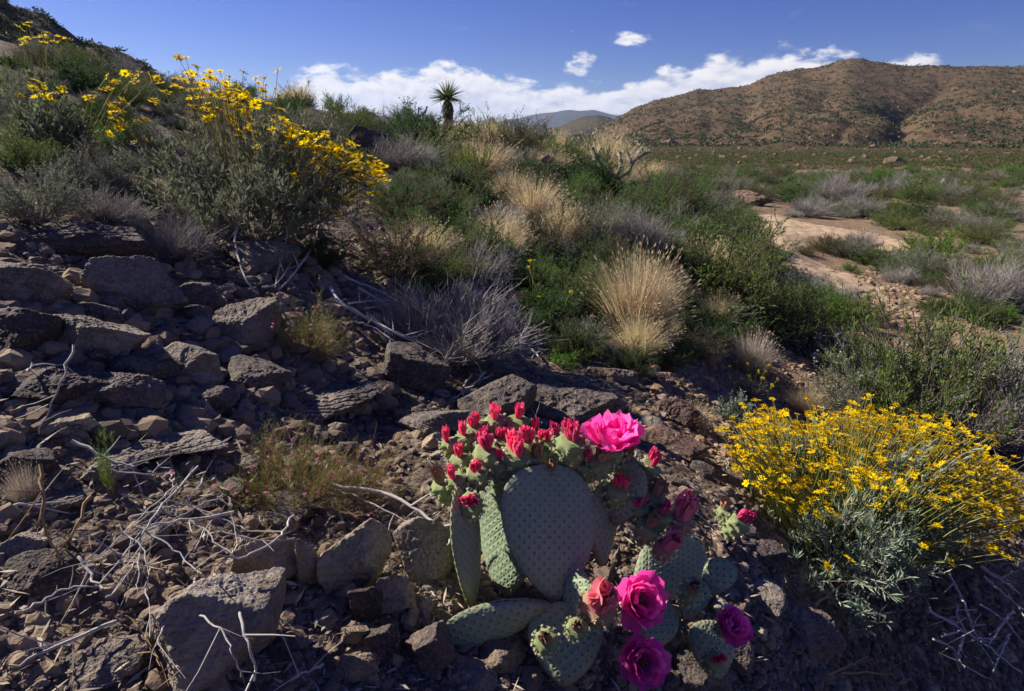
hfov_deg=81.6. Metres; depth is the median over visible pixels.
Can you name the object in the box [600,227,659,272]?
green shrub
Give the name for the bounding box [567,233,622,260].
dark shrub
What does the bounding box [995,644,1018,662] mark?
stone
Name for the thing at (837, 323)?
dark shrub
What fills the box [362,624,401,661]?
rock
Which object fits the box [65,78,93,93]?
dark shrub
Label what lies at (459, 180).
dark shrub
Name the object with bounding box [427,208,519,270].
dark shrub
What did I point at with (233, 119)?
olive shrub
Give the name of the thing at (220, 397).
rock
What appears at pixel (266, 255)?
rock
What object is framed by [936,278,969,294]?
olive shrub
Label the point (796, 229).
sandy path
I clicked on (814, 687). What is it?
stone
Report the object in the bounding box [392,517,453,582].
rock
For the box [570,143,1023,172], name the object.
hill foot scrub
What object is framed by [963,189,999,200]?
olive shrub
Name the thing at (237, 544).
dead branch
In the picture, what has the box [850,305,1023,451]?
grey green bush
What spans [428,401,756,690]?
prickly pear
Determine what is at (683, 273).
twiggy shrub
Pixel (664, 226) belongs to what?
olive shrub
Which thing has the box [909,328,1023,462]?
twiggy shrub
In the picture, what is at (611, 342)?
bunch grass
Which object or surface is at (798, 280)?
twiggy shrub
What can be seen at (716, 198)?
grey shrub
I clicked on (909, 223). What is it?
green shrub
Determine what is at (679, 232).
green shrub
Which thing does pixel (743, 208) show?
green shrub
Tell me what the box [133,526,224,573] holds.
dead branch
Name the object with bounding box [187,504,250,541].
dead branch
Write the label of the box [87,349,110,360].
stone
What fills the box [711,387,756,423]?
silver plant
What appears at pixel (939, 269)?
olive shrub
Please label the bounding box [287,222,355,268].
dark shrub
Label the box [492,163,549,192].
dark shrub
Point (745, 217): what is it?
green shrub
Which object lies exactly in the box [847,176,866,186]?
olive shrub
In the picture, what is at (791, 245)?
dark shrub
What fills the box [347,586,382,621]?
rock
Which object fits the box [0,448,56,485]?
rock
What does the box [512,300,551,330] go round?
dark shrub
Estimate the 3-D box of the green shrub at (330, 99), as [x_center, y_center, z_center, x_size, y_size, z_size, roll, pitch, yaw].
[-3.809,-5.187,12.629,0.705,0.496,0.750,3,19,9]
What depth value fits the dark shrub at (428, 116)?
12.08 m
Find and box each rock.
[0,261,73,300]
[0,307,62,351]
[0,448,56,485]
[0,531,51,559]
[3,547,77,606]
[5,364,108,404]
[15,220,159,261]
[22,485,95,514]
[40,412,99,436]
[53,314,150,355]
[63,632,149,689]
[76,302,151,324]
[80,255,188,312]
[80,455,140,481]
[85,371,166,408]
[88,429,227,460]
[98,292,125,307]
[101,348,183,378]
[150,567,286,690]
[164,341,221,376]
[179,282,228,311]
[186,316,214,334]
[197,385,239,410]
[210,297,280,351]
[221,239,300,272]
[224,354,292,392]
[230,535,296,579]
[249,487,316,528]
[294,538,318,583]
[303,381,386,422]
[316,518,391,589]
[336,651,378,682]
[342,625,370,645]
[344,124,401,157]
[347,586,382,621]
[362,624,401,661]
[374,575,416,613]
[383,341,451,394]
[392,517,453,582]
[395,410,470,434]
[401,620,456,674]
[446,659,497,690]
[457,374,537,416]
[479,634,526,673]
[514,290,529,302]
[531,384,619,423]
[532,154,558,175]
[586,367,637,385]
[610,391,626,411]
[643,424,707,460]
[657,398,702,428]
[671,648,707,688]
[726,190,772,204]
[731,641,753,675]
[750,538,787,566]
[753,578,787,616]
[784,600,846,664]
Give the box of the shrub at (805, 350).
[768,321,879,376]
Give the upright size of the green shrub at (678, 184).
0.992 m
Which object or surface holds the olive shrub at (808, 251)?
on the ground at (550, 370)
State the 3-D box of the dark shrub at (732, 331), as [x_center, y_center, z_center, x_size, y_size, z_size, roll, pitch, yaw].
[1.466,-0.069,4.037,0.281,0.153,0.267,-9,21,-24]
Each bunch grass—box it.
[0,456,50,503]
[274,79,320,104]
[379,214,472,255]
[393,123,456,147]
[440,125,524,182]
[445,114,482,132]
[451,211,538,261]
[461,165,484,184]
[461,196,538,244]
[466,115,515,149]
[482,163,537,202]
[493,171,574,221]
[517,140,578,170]
[526,192,592,241]
[542,124,576,151]
[552,317,583,329]
[563,118,651,167]
[576,236,701,333]
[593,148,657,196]
[601,331,629,350]
[603,248,690,308]
[603,308,677,357]
[640,159,672,176]
[656,311,685,346]
[677,397,722,431]
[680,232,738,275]
[690,286,745,321]
[695,335,731,365]
[724,325,785,376]
[776,383,835,414]
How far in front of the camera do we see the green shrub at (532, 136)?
12.49 m
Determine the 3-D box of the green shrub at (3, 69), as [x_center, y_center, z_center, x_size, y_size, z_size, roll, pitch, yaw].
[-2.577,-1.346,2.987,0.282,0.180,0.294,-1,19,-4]
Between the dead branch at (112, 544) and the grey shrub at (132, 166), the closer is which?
the dead branch at (112, 544)
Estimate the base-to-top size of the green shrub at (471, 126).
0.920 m
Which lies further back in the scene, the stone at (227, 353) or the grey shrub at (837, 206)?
the grey shrub at (837, 206)
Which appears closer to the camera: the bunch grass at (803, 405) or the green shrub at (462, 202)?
the bunch grass at (803, 405)
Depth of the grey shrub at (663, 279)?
4.30 m
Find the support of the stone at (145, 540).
on the ground at (550, 370)
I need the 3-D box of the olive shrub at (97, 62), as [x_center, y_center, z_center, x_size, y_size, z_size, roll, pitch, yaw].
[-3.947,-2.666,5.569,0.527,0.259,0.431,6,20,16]
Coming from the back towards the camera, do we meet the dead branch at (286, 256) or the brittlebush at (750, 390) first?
the brittlebush at (750, 390)
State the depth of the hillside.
43.70 m
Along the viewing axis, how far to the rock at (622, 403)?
1.71 m
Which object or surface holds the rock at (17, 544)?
on the ground at (550, 370)
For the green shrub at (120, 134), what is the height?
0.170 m
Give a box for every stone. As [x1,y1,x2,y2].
[0,279,33,300]
[7,594,19,600]
[20,624,35,633]
[47,535,69,548]
[48,424,82,439]
[76,563,100,577]
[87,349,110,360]
[89,531,102,540]
[93,511,102,517]
[95,600,104,605]
[115,346,130,356]
[120,306,134,321]
[127,621,147,634]
[133,524,144,533]
[141,524,169,547]
[146,342,171,358]
[159,517,182,530]
[163,377,175,385]
[173,304,212,318]
[182,483,194,487]
[186,579,191,587]
[190,371,223,385]
[196,498,221,510]
[204,410,217,418]
[219,347,238,363]
[223,477,246,501]
[225,558,245,573]
[226,501,233,507]
[241,454,262,470]
[270,476,284,491]
[287,456,304,467]
[301,525,310,532]
[309,465,323,477]
[315,646,324,654]
[327,422,347,430]
[331,522,344,531]
[335,442,358,455]
[340,582,354,597]
[346,608,352,615]
[349,361,360,369]
[366,674,378,682]
[388,488,398,493]
[394,409,411,417]
[396,468,403,473]
[398,504,410,515]
[407,674,419,683]
[411,450,417,454]
[411,683,418,690]
[417,596,433,618]
[422,432,441,448]
[429,450,443,458]
[432,388,450,398]
[437,580,445,585]
[440,457,448,473]
[447,583,460,596]
[449,599,458,611]
[452,653,467,666]
[461,389,473,396]
[497,673,509,685]
[528,328,544,336]
[638,416,663,426]
[655,373,665,378]
[671,477,689,487]
[689,460,715,479]
[710,598,728,612]
[713,534,733,543]
[725,543,738,554]
[737,500,744,508]
[737,673,749,683]
[749,608,756,617]
[752,625,767,640]
[758,574,765,580]
[810,682,818,690]
[811,599,831,610]
[825,661,834,671]
[834,673,851,690]
[872,641,881,652]
[918,679,940,690]
[932,596,960,609]
[995,599,1004,605]
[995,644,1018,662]
[1008,549,1019,556]
[1012,557,1023,572]
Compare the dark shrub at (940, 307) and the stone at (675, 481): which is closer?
the stone at (675, 481)
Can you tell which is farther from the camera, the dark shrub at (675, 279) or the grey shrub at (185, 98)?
the grey shrub at (185, 98)
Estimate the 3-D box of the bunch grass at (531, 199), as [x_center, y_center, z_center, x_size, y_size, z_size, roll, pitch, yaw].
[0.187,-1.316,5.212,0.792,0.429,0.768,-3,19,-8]
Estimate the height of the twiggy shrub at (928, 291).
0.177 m
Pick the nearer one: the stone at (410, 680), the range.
the stone at (410, 680)
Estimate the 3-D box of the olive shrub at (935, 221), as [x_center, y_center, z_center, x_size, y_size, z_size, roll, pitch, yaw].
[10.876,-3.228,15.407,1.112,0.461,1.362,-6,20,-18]
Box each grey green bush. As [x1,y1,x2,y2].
[791,326,925,429]
[820,268,1023,446]
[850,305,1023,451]
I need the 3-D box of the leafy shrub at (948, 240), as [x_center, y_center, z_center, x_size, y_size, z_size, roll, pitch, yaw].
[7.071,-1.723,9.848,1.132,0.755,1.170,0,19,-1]
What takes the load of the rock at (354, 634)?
on the ground at (550, 370)
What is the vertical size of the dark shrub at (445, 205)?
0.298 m
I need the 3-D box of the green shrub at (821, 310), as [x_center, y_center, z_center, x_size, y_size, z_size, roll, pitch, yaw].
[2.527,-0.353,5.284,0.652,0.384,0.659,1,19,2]
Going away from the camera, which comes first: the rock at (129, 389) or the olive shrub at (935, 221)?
the rock at (129, 389)
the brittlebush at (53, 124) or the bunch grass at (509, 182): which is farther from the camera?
the bunch grass at (509, 182)
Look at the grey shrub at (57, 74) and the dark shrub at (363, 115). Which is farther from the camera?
the dark shrub at (363, 115)
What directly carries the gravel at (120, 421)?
on the ground at (550, 370)
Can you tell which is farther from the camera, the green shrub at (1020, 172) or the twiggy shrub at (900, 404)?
the green shrub at (1020, 172)
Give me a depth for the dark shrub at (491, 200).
5.22 m
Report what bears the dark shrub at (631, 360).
on the ground at (550, 370)
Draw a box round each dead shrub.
[355,266,565,367]
[357,276,458,344]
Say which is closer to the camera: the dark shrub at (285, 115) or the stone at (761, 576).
the stone at (761, 576)
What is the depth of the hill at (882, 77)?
289.31 m
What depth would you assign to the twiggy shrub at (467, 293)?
2.44 m
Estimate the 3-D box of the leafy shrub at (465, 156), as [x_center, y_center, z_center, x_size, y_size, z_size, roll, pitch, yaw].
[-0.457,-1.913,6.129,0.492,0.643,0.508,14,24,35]
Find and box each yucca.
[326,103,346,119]
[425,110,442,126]
[428,78,465,129]
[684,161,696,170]
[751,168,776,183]
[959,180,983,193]
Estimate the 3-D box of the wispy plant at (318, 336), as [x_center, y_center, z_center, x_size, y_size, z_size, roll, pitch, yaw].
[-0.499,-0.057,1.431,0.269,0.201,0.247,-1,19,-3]
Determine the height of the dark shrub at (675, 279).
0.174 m
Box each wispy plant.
[170,404,377,534]
[236,275,356,361]
[308,430,411,521]
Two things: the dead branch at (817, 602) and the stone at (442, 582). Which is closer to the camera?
the stone at (442, 582)
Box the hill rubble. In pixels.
[568,62,1023,168]
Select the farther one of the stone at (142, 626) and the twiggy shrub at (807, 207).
the twiggy shrub at (807, 207)
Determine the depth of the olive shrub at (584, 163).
11.16 m
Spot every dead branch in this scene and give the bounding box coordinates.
[0,620,116,667]
[6,463,82,579]
[13,467,82,513]
[14,566,119,615]
[15,344,75,433]
[26,363,67,375]
[41,484,178,594]
[49,494,92,555]
[60,537,144,623]
[70,436,178,497]
[84,465,198,583]
[100,547,154,597]
[109,455,171,474]
[114,530,158,637]
[117,542,157,613]
[119,511,233,558]
[126,619,168,685]
[129,460,227,517]
[132,473,178,502]
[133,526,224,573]
[148,478,227,537]
[149,625,183,675]
[153,493,223,533]
[177,576,276,690]
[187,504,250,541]
[189,511,294,559]
[213,573,294,690]
[216,527,292,549]
[228,208,258,294]
[230,511,254,560]
[262,260,300,288]
[274,627,340,690]
[275,226,290,287]
[279,210,321,288]
[329,286,441,352]
[330,297,440,348]
[331,483,450,544]
[337,489,426,529]
[345,276,443,337]
[348,292,407,309]
[354,315,394,342]
[358,287,419,327]
[364,303,426,309]
[367,314,438,358]
[455,364,492,397]
[461,374,473,396]
[531,350,542,366]
[778,544,802,601]
[813,574,857,606]
[826,655,882,675]
[836,654,905,675]
[925,605,976,626]
[927,609,1021,672]
[932,630,973,671]
[938,634,991,679]
[941,613,993,664]
[943,572,987,645]
[963,611,1014,648]
[980,565,1019,593]
[980,604,1021,641]
[983,576,1023,615]
[992,633,1010,672]
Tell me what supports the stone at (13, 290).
on the ground at (550, 370)
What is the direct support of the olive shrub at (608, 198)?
on the ground at (550, 370)
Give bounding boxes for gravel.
[0,204,401,448]
[0,234,744,429]
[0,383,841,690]
[644,264,1023,463]
[738,460,1023,690]
[779,262,931,328]
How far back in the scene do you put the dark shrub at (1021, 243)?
11.09 m
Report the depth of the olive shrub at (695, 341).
3.19 m
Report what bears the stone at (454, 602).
on the ground at (550, 370)
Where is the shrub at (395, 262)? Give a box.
[326,199,465,277]
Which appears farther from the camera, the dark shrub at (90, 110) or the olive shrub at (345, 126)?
the olive shrub at (345, 126)
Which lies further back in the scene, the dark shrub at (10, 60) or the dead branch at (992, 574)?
the dark shrub at (10, 60)
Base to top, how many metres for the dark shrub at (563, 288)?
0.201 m
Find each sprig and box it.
[89,436,115,496]
[93,424,113,449]
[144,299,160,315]
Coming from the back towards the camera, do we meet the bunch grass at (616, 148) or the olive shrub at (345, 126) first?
the bunch grass at (616, 148)
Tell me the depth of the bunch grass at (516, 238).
3.50 m
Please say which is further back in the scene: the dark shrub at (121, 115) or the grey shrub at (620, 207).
the grey shrub at (620, 207)
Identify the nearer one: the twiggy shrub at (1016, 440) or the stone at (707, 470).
the stone at (707, 470)
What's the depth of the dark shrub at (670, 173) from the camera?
23.03 m
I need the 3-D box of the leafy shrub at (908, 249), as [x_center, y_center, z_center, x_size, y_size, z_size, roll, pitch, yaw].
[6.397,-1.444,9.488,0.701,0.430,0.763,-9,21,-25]
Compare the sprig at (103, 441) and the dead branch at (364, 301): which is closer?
the sprig at (103, 441)
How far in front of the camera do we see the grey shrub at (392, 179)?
4.74 m
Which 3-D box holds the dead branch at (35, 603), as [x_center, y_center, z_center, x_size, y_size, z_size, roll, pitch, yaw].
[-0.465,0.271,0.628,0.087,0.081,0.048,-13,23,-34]
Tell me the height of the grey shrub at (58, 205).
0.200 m
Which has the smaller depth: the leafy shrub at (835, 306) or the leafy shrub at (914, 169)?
the leafy shrub at (835, 306)
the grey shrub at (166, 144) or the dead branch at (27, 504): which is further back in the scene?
the grey shrub at (166, 144)
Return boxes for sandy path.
[758,214,916,316]
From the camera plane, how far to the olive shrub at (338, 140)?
5.34 m
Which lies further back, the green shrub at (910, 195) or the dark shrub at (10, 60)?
the green shrub at (910, 195)
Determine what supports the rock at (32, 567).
on the ground at (550, 370)
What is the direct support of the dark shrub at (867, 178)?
on the ground at (550, 370)
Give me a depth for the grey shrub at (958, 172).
57.32 m
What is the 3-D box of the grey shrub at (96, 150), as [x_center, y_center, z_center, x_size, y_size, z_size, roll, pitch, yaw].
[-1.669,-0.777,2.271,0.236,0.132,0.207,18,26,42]
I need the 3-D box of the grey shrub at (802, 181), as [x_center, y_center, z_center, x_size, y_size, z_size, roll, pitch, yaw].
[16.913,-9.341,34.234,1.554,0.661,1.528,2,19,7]
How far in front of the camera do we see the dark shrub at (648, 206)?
7.39 m
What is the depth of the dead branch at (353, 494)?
0.93 m
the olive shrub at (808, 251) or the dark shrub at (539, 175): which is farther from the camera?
the olive shrub at (808, 251)
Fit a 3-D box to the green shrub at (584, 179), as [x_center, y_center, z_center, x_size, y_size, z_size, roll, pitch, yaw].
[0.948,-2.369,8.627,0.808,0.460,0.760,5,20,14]
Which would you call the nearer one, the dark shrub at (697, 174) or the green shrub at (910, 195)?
the green shrub at (910, 195)
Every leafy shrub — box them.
[454,127,493,178]
[737,164,749,171]
[806,169,834,187]
[813,274,884,329]
[870,162,899,181]
[892,223,972,262]
[892,244,938,260]
[902,164,920,172]
[911,172,930,183]
[957,251,994,264]
[975,245,1023,285]
[977,297,1023,323]
[984,184,1003,193]
[1003,164,1023,173]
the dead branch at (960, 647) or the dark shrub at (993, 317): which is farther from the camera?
the dark shrub at (993, 317)
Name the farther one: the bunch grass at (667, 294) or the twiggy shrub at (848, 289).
the twiggy shrub at (848, 289)
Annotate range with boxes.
[500,110,619,129]
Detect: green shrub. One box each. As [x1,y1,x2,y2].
[0,63,22,91]
[0,118,72,171]
[0,128,55,146]
[11,173,78,195]
[40,38,99,62]
[78,108,138,144]
[87,70,158,109]
[91,122,128,151]
[189,150,241,168]
[278,81,313,100]
[320,89,351,111]
[323,95,375,127]
[339,148,365,161]
[374,197,438,236]
[374,271,423,294]
[385,131,456,168]
[399,163,427,180]
[408,228,489,285]
[412,154,462,179]
[415,141,466,171]
[424,170,492,219]
[427,221,476,259]
[435,155,495,189]
[439,206,488,247]
[450,118,483,143]
[452,101,512,146]
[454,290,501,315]
[501,116,573,152]
[502,130,551,149]
[505,253,554,278]
[508,246,580,291]
[516,286,542,304]
[536,135,592,162]
[536,176,594,213]
[541,314,563,334]
[543,251,618,314]
[552,166,599,195]
[555,138,634,173]
[569,183,634,214]
[572,247,664,304]
[578,255,621,283]
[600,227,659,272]
[607,320,646,338]
[611,180,674,214]
[620,166,685,214]
[628,154,668,171]
[636,281,688,330]
[641,190,733,244]
[643,167,669,181]
[644,166,717,205]
[649,202,796,312]
[659,224,723,272]
[671,339,698,362]
[675,174,714,196]
[677,294,720,324]
[686,208,747,236]
[705,297,768,336]
[710,201,770,237]
[717,202,743,215]
[722,197,755,215]
[734,167,754,176]
[738,179,764,192]
[744,249,790,280]
[746,284,845,345]
[757,271,838,321]
[758,182,780,194]
[772,271,820,292]
[774,182,797,194]
[775,160,801,174]
[780,175,806,190]
[780,284,831,320]
[785,170,804,180]
[798,323,881,369]
[800,170,826,179]
[816,289,839,303]
[839,260,863,270]
[844,191,900,211]
[855,235,947,269]
[865,204,904,223]
[865,206,929,229]
[880,196,922,216]
[889,173,946,202]
[896,178,945,201]
[901,260,940,278]
[916,171,945,178]
[916,269,954,283]
[919,305,948,321]
[938,254,986,274]
[941,176,970,184]
[948,266,1023,291]
[949,216,1018,244]
[958,209,1019,230]
[962,200,986,213]
[971,179,993,189]
[982,186,1015,200]
[982,233,1021,248]
[996,174,1023,187]
[1004,294,1023,309]
[1009,166,1023,182]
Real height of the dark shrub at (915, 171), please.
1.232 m
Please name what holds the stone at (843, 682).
on the ground at (550, 370)
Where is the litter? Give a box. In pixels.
[0,277,818,690]
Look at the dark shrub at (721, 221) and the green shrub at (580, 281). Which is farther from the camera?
the dark shrub at (721, 221)
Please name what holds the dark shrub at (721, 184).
on the ground at (550, 370)
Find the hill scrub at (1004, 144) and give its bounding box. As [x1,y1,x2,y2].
[539,57,1023,148]
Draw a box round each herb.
[509,262,556,289]
[545,347,583,370]
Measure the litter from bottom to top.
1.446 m
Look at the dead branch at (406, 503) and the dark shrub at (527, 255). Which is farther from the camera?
the dark shrub at (527, 255)
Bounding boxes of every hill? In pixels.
[517,115,611,135]
[567,58,1023,169]
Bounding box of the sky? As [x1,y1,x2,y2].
[9,0,1023,124]
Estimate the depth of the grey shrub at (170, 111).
3.98 m
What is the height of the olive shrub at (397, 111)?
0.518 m
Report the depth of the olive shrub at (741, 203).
18.80 m
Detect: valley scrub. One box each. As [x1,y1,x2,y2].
[570,150,1023,187]
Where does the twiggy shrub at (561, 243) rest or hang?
on the ground at (550, 370)
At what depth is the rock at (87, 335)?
1.07 m
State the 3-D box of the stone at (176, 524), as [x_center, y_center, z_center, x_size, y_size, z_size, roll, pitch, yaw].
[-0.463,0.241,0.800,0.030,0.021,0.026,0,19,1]
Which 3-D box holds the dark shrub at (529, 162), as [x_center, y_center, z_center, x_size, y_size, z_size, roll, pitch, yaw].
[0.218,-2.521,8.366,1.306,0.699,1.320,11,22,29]
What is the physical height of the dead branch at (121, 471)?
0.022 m
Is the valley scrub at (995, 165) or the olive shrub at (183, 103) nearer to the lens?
the olive shrub at (183, 103)
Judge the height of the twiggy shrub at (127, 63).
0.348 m
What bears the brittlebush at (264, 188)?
on the ground at (550, 370)
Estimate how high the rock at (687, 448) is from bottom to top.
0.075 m
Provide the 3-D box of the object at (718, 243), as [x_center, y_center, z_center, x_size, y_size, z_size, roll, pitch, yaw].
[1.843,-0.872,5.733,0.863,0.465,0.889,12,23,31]
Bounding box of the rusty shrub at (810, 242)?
[806,234,841,250]
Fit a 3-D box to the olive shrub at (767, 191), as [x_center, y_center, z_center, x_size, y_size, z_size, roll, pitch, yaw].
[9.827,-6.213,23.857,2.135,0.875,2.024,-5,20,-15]
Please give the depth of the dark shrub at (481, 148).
8.56 m
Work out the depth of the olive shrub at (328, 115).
8.56 m
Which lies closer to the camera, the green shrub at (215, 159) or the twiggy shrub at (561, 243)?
the green shrub at (215, 159)
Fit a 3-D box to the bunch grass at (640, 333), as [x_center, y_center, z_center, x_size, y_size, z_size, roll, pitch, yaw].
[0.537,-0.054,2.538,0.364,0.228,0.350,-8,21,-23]
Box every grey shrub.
[0,67,55,114]
[0,107,28,127]
[0,145,107,223]
[3,27,68,63]
[20,33,66,55]
[23,126,153,196]
[39,66,76,79]
[56,150,99,171]
[68,86,109,107]
[70,135,107,157]
[70,178,106,201]
[108,110,172,136]
[109,150,151,172]
[113,67,145,79]
[113,119,153,134]
[120,81,159,96]
[128,151,165,172]
[130,67,184,96]
[140,94,195,117]
[147,129,176,146]
[163,65,205,92]
[175,140,204,152]
[176,86,205,103]
[231,103,267,114]
[243,101,281,118]
[274,105,340,132]
[293,146,318,156]
[313,119,350,135]
[362,104,406,133]
[384,167,418,185]
[408,173,457,198]
[420,155,475,190]
[448,139,469,150]
[465,208,531,240]
[486,166,552,187]
[507,141,541,170]
[558,315,619,355]
[567,190,647,248]
[587,197,646,228]
[592,202,636,220]
[603,301,679,347]
[635,193,711,233]
[637,259,677,291]
[667,167,686,177]
[672,278,715,304]
[675,284,768,331]
[699,182,746,212]
[712,168,758,195]
[722,164,737,173]
[750,165,766,172]
[775,174,788,184]
[791,189,823,205]
[798,178,818,187]
[800,272,824,284]
[801,166,825,176]
[809,193,846,215]
[815,175,837,186]
[828,233,877,257]
[829,170,845,177]
[831,205,860,218]
[836,195,872,215]
[843,166,872,175]
[876,240,951,271]
[891,168,914,177]
[895,169,912,176]
[921,203,983,227]
[924,250,982,269]
[926,177,976,198]
[928,170,949,181]
[955,168,977,175]
[962,240,986,253]
[968,179,993,187]
[971,195,1023,220]
[984,166,1010,178]
[990,226,1021,239]
[992,233,1023,257]
[996,245,1023,259]
[1003,186,1018,191]
[1003,188,1022,195]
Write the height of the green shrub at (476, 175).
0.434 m
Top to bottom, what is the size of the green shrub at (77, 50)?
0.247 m
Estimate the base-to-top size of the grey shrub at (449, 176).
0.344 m
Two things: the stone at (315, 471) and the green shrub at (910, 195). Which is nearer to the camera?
the stone at (315, 471)
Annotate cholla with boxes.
[590,145,649,196]
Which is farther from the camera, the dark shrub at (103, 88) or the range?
the range
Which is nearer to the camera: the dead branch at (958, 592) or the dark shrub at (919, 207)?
the dead branch at (958, 592)
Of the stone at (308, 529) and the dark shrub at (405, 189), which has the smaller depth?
the stone at (308, 529)
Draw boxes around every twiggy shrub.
[0,106,13,119]
[49,77,71,89]
[65,180,162,226]
[98,50,152,76]
[100,92,137,110]
[108,203,230,260]
[158,72,199,96]
[159,114,186,123]
[198,133,238,153]
[203,123,232,135]
[233,106,266,129]
[259,94,278,106]
[361,131,455,171]
[443,282,494,306]
[447,232,526,290]
[458,196,536,231]
[485,143,532,168]
[526,226,582,261]
[596,199,677,258]
[643,214,690,252]
[658,261,701,290]
[776,269,837,288]
[779,195,838,217]
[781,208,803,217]
[808,169,881,202]
[816,276,864,301]
[832,368,967,426]
[833,224,890,247]
[841,191,892,215]
[866,170,919,194]
[873,263,923,285]
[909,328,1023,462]
[916,283,946,296]
[935,246,1023,309]
[950,260,998,285]
[952,211,1006,234]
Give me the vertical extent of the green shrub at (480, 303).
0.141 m
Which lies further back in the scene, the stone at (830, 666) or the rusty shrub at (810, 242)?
the rusty shrub at (810, 242)
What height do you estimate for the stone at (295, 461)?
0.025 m
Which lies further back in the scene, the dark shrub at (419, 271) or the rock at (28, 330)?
the dark shrub at (419, 271)
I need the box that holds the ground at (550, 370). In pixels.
[0,40,1023,690]
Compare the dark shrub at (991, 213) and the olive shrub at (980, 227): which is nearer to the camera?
the olive shrub at (980, 227)
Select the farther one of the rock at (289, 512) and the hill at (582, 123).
the hill at (582, 123)
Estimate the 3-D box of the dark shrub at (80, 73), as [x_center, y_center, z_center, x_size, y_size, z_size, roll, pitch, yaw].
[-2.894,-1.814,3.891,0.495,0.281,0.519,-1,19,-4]
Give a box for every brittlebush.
[0,22,78,113]
[2,69,160,152]
[82,53,390,243]
[527,259,572,326]
[714,393,1023,638]
[729,361,778,401]
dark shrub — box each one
[0,50,28,67]
[0,62,70,94]
[0,133,56,164]
[2,53,38,69]
[33,46,125,90]
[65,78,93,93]
[72,95,119,118]
[73,57,118,83]
[75,92,152,138]
[93,82,123,93]
[112,72,140,87]
[140,83,184,106]
[164,120,186,130]
[196,97,236,120]
[210,79,264,108]
[212,76,257,96]
[261,96,305,121]
[272,92,320,112]
[279,88,318,109]
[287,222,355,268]
[290,120,328,138]
[313,122,341,142]
[321,147,383,180]
[348,103,382,121]
[353,167,443,210]
[354,113,392,134]
[369,234,451,276]
[384,95,474,148]
[387,176,442,198]
[401,109,441,126]
[407,180,465,219]
[407,207,446,225]
[407,216,446,238]
[409,266,455,297]
[413,153,496,197]
[416,132,461,153]
[417,116,433,127]
[422,205,466,233]
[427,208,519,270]
[452,138,505,163]
[468,179,507,208]
[473,173,537,203]
[488,260,544,296]
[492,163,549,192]
[492,228,569,270]
[494,193,528,210]
[495,162,554,181]
[498,141,570,183]
[503,273,591,326]
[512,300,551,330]
[520,199,609,233]
[524,275,602,306]
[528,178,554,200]
[538,306,625,362]
[539,240,621,281]
[543,244,605,283]
[559,141,633,196]
[560,158,621,183]
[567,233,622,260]
[577,294,622,325]
[590,189,672,225]
[597,334,661,380]
[614,228,650,254]
[620,244,662,265]
[643,195,718,222]
[647,232,688,265]
[647,343,694,373]
[651,179,723,219]
[656,168,686,183]
[658,271,689,288]
[660,237,733,292]
[662,307,718,339]
[666,351,693,364]
[676,210,779,263]
[681,200,751,244]
[682,172,730,191]
[682,228,773,266]
[687,169,708,179]
[696,318,732,343]
[708,311,744,336]
[713,325,745,344]
[722,293,811,343]
[730,222,766,245]
[745,228,800,262]
[746,165,767,177]
[750,302,780,326]
[753,173,782,185]
[759,266,837,325]
[769,180,822,202]
[775,277,818,302]
[783,297,846,340]
[840,243,888,266]
[863,175,885,187]
[868,262,897,272]
[883,193,952,221]
[908,165,925,173]
[913,292,971,315]
[936,295,1017,328]
[943,288,1003,314]
[949,191,997,209]
[964,202,1021,221]
[983,237,1023,252]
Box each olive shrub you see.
[0,101,116,152]
[10,42,82,67]
[55,47,118,72]
[110,176,169,201]
[138,70,186,95]
[170,129,196,141]
[173,135,211,150]
[182,98,202,108]
[185,103,221,121]
[216,110,250,130]
[295,124,364,154]
[303,110,338,122]
[322,114,354,135]
[354,148,385,167]
[355,106,381,116]
[358,182,452,226]
[382,101,414,121]
[385,153,424,171]
[388,166,451,215]
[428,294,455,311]
[444,181,486,216]
[469,117,501,130]
[481,104,557,157]
[494,159,568,197]
[510,203,595,262]
[544,147,615,179]
[555,186,596,203]
[574,226,646,280]
[577,186,607,204]
[578,198,619,229]
[590,188,619,204]
[629,156,720,214]
[646,217,681,239]
[670,321,733,362]
[677,318,728,362]
[680,203,737,233]
[694,273,770,321]
[699,191,718,211]
[713,188,740,205]
[719,329,759,359]
[725,213,762,231]
[728,180,779,199]
[734,195,755,208]
[754,172,776,183]
[766,164,792,176]
[793,241,817,255]
[808,232,866,257]
[814,195,842,205]
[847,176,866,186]
[851,295,915,327]
[855,178,897,202]
[902,272,945,289]
[903,257,979,285]
[912,221,942,235]
[915,212,959,229]
[923,184,949,200]
[931,191,972,205]
[933,178,958,185]
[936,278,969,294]
[946,174,971,184]
[947,170,970,181]
[954,185,986,197]
[957,220,1003,236]
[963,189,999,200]
[970,172,996,182]
[974,189,1023,206]
[997,252,1023,263]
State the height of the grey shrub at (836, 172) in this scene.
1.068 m
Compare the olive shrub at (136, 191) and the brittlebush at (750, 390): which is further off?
the brittlebush at (750, 390)
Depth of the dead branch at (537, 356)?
2.06 m
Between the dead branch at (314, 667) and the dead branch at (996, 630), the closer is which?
the dead branch at (314, 667)
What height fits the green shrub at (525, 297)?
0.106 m
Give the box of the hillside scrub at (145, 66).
[0,0,164,80]
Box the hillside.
[0,0,154,78]
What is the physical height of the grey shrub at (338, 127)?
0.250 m
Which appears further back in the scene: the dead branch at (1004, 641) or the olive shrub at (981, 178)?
the olive shrub at (981, 178)
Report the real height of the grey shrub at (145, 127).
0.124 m

